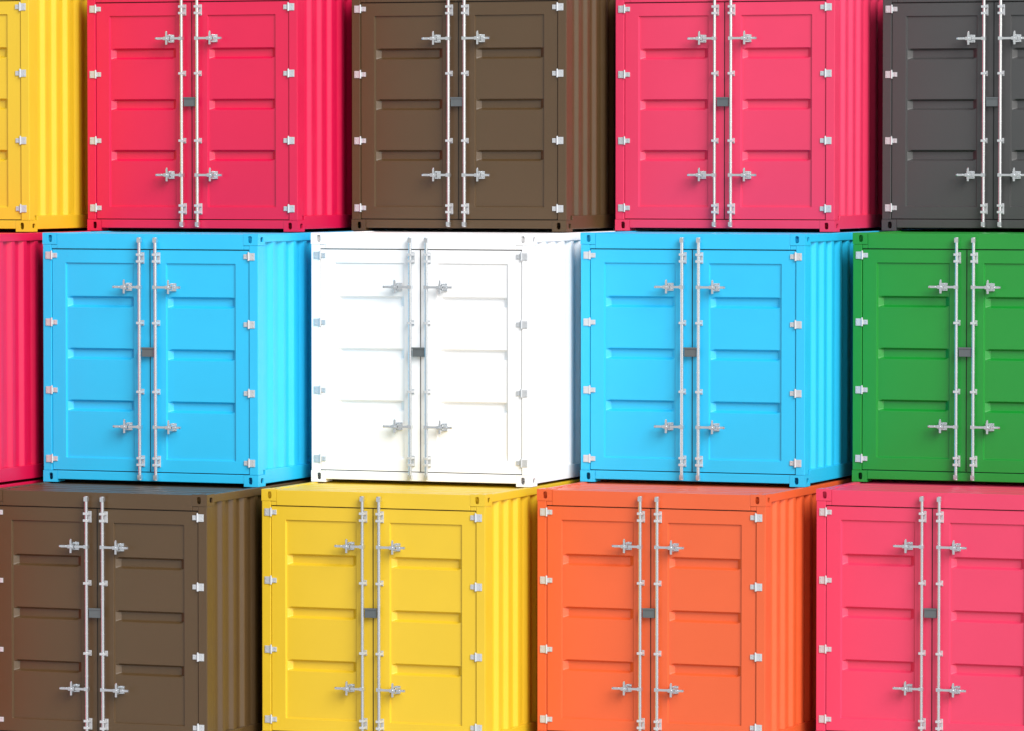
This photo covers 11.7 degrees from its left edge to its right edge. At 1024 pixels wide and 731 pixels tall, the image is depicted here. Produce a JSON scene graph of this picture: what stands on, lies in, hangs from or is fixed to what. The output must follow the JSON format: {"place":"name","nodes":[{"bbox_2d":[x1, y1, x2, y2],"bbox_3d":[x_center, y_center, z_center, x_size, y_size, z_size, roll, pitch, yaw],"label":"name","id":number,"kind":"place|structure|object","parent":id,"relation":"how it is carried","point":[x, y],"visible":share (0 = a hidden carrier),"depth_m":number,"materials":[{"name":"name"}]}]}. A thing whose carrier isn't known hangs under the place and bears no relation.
{"place":"outdoors","nodes":[
{"label":"outdoors","id":0,"kind":"place"},
{"bbox_2d":[0,477,45,487],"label":"shipping container","id":1,"kind":"object","parent":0,"point":[21,482],"depth_m":51.76,"materials":[{"name":"metal"}]},
{"bbox_2d":[0,228,186,481],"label":"shipping container","id":2,"kind":"object","parent":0,"point":[21,373],"visible":0.27,"depth_m":51.60,"materials":[{"name":"metal"}]},
{"bbox_2d":[0,0,87,231],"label":"shipping container","id":3,"kind":"object","parent":2,"relation":"on","point":[43,126],"visible":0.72,"depth_m":52.40,"materials":[{"name":"yellow metal"}]},
{"bbox_2d":[0,1,26,218],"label":"door","id":4,"kind":"structure","parent":3,"relation":"in","point":[11,73],"depth_m":52.13,"materials":[{"name":"yellow paint"}]},
{"bbox_2d":[0,477,313,730],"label":"shipping container","id":5,"kind":"object","parent":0,"point":[130,605],"visible":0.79,"depth_m":50.18,"materials":[{"name":"brown metal"}]},
{"bbox_2d":[0,496,97,730],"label":"door","id":6,"kind":"structure","parent":5,"relation":"in","point":[48,555],"depth_m":50.39,"materials":[{"name":"brown paint"}]},
{"bbox_2d":[98,496,203,730],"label":"door","id":7,"kind":"structure","parent":5,"relation":"in","point":[149,657],"depth_m":49.98,"materials":[{"name":"brown paint"}]},
{"bbox_2d":[42,228,438,486],"bbox_3d":[-2.619,-0.183,53.964,2.438,2.572,6.160,1,3,21],"label":"shipping container","id":8,"kind":"object","parent":5,"relation":"on","point":[177,355],"visible":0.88,"depth_m":51.24,"materials":[{"name":"blue metal"}]},
{"bbox_2d":[45,237,149,479],"bbox_3d":[-4.266,-0.078,51.410,1.177,2.485,0.196,1,3,21],"label":"door","id":9,"kind":"structure","parent":8,"relation":"in","point":[100,389],"depth_m":51.44,"materials":[{"name":"metal"}]},
{"bbox_2d":[150,237,254,480],"bbox_3d":[-3.159,-0.060,50.973,1.177,2.485,0.196,1,3,21],"label":"door","id":10,"kind":"structure","parent":8,"relation":"in","point":[201,393],"depth_m":51.03,"materials":[{"name":"metal"}]},
{"bbox_2d":[87,0,351,231],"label":"shipping container","id":11,"kind":"object","parent":8,"relation":"on","point":[234,114],"visible":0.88,"depth_m":52.53,"materials":[{"name":"metal"}]},
{"bbox_2d":[89,0,191,226],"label":"door","id":12,"kind":"structure","parent":11,"relation":"in","point":[143,141],"depth_m":52.72,"materials":[{"name":"paint"}]},
{"bbox_2d":[192,0,294,226],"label":"door","id":13,"kind":"structure","parent":11,"relation":"in","point":[241,73],"depth_m":52.31,"materials":[{"name":"paint"}]},
{"bbox_2d":[261,476,582,730],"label":"shipping container","id":14,"kind":"object","parent":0,"point":[388,605],"visible":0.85,"depth_m":50.22,"materials":[{"name":"yellow metal"}]},
{"bbox_2d":[265,496,372,730],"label":"door","id":15,"kind":"structure","parent":14,"relation":"in","point":[321,580],"depth_m":50.39,"materials":[{"name":"yellow paint"}]},
{"bbox_2d":[374,496,481,730],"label":"door","id":16,"kind":"structure","parent":14,"relation":"in","point":[426,657],"depth_m":49.98,"materials":[{"name":"yellow paint"}]},
{"bbox_2d":[311,228,692,486],"bbox_3d":[0.150,-0.183,53.964,2.438,2.572,6.160,1,3,21],"label":"shipping container","id":17,"kind":"object","parent":14,"relation":"on","point":[446,355],"visible":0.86,"depth_m":51.24,"materials":[{"name":"white metal"}]},
{"bbox_2d":[314,237,419,479],"bbox_3d":[-1.497,-0.078,51.410,1.177,2.485,0.196,1,3,21],"label":"door","id":18,"kind":"structure","parent":17,"relation":"in","point":[369,321],"depth_m":51.44,"materials":[{"name":"white paint"}]},
{"bbox_2d":[421,237,527,480],"bbox_3d":[-0.390,-0.060,50.973,1.177,2.485,0.196,1,3,21],"label":"door","id":19,"kind":"structure","parent":17,"relation":"in","point":[472,324],"depth_m":51.03,"materials":[{"name":"white paint"}]},
{"bbox_2d":[352,0,615,231],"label":"shipping container","id":20,"kind":"object","parent":17,"relation":"on","point":[500,114],"visible":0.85,"depth_m":52.53,"materials":[{"name":"brown metal"}]},
{"bbox_2d":[354,0,457,226],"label":"door","id":21,"kind":"structure","parent":20,"relation":"in","point":[408,140],"depth_m":52.74,"materials":[{"name":"brown paint"}]},
{"bbox_2d":[459,0,562,226],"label":"door","id":22,"kind":"structure","parent":20,"relation":"in","point":[509,73],"depth_m":52.31,"materials":[{"name":"brown paint"}]},
{"bbox_2d":[537,475,853,730],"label":"shipping container","id":23,"kind":"object","parent":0,"point":[676,605],"visible":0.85,"depth_m":50.23,"materials":[{"name":"orange metal"}]},
{"bbox_2d":[540,496,649,730],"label":"door","id":24,"kind":"structure","parent":23,"relation":"in","point":[597,579],"depth_m":50.39,"materials":[{"name":"orange paint"}]},
{"bbox_2d":[651,496,761,730],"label":"door","id":25,"kind":"structure","parent":23,"relation":"in","point":[704,586],"depth_m":49.98,"materials":[{"name":"orange paint"}]},
{"bbox_2d":[580,227,948,486],"bbox_3d":[2.932,-0.183,53.964,2.438,2.572,6.160,1,3,21],"label":"shipping container","id":26,"kind":"object","parent":23,"relation":"on","point":[716,354],"visible":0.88,"depth_m":51.24,"materials":[{"name":"blue metal"}]},
{"bbox_2d":[583,237,691,479],"bbox_3d":[1.284,-0.078,51.410,1.177,2.485,0.196,1,3,21],"label":"door","id":27,"kind":"structure","parent":26,"relation":"in","point":[640,322],"depth_m":51.44,"materials":[{"name":"metal"}]},
{"bbox_2d":[693,237,801,480],"bbox_3d":[2.393,-0.060,50.973,1.177,2.485,0.196,1,3,21],"label":"door","id":28,"kind":"structure","parent":26,"relation":"in","point":[745,324],"depth_m":51.03,"materials":[{"name":"metal"}]},
{"bbox_2d":[615,0,882,231],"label":"shipping container","id":29,"kind":"object","parent":26,"relation":"on","point":[766,114],"visible":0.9,"depth_m":52.53,"materials":[{"name":"metal"}]},
{"bbox_2d":[618,0,723,226],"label":"door","id":30,"kind":"structure","parent":29,"relation":"in","point":[673,140],"depth_m":52.72,"materials":[{"name":"paint"}]},
{"bbox_2d":[725,0,831,226],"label":"door","id":31,"kind":"structure","parent":29,"relation":"in","point":[776,73],"depth_m":52.31,"materials":[{"name":"paint"}]},
{"bbox_2d":[816,479,1023,730],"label":"shipping container","id":32,"kind":"object","parent":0,"point":[919,605],"visible":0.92,"depth_m":50.22,"materials":[{"name":"pink metal"}]},
{"bbox_2d":[819,496,931,730],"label":"door","id":33,"kind":"structure","parent":32,"relation":"in","point":[877,648],"depth_m":50.39,"materials":[{"name":"red paint"}]},
{"bbox_2d":[852,228,1023,482],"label":"shipping container","id":34,"kind":"object","parent":32,"relation":"on","point":[938,354],"visible":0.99,"depth_m":51.34,"materials":[{"name":"green metal"}]},
{"bbox_2d":[855,237,966,479],"bbox_3d":[4.093,-0.078,51.410,1.177,2.485,0.196,1,3,21],"label":"door","id":35,"kind":"structure","parent":34,"relation":"in","point":[913,321],"depth_m":51.44,"materials":[{"name":"green paint"}]},
{"bbox_2d":[882,0,1023,230],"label":"shipping container","id":36,"kind":"object","parent":34,"relation":"on","point":[953,119],"visible":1,"depth_m":52.68,"materials":[{"name":"grey metal"}]},
{"bbox_2d":[885,0,993,226],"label":"door","id":37,"kind":"structure","parent":36,"relation":"in","point":[941,140],"depth_m":52.72,"materials":[{"name":"grey paint"}]},
{"bbox_2d":[994,0,1023,226],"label":"door","id":38,"kind":"structure","parent":36,"relation":"in","point":[1009,16],"depth_m":52.44,"materials":[{"name":"grey paint"}]},
{"bbox_2d":[967,237,1023,480],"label":"door","id":39,"kind":"structure","parent":34,"relation":"in","point":[995,278],"depth_m":51.10,"materials":[{"name":"green paint"}]},
{"bbox_2d":[932,496,1023,730],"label":"door","id":40,"kind":"structure","parent":32,"relation":"in","point":[978,650],"depth_m":50.01,"materials":[{"name":"red paint"}]}
]}

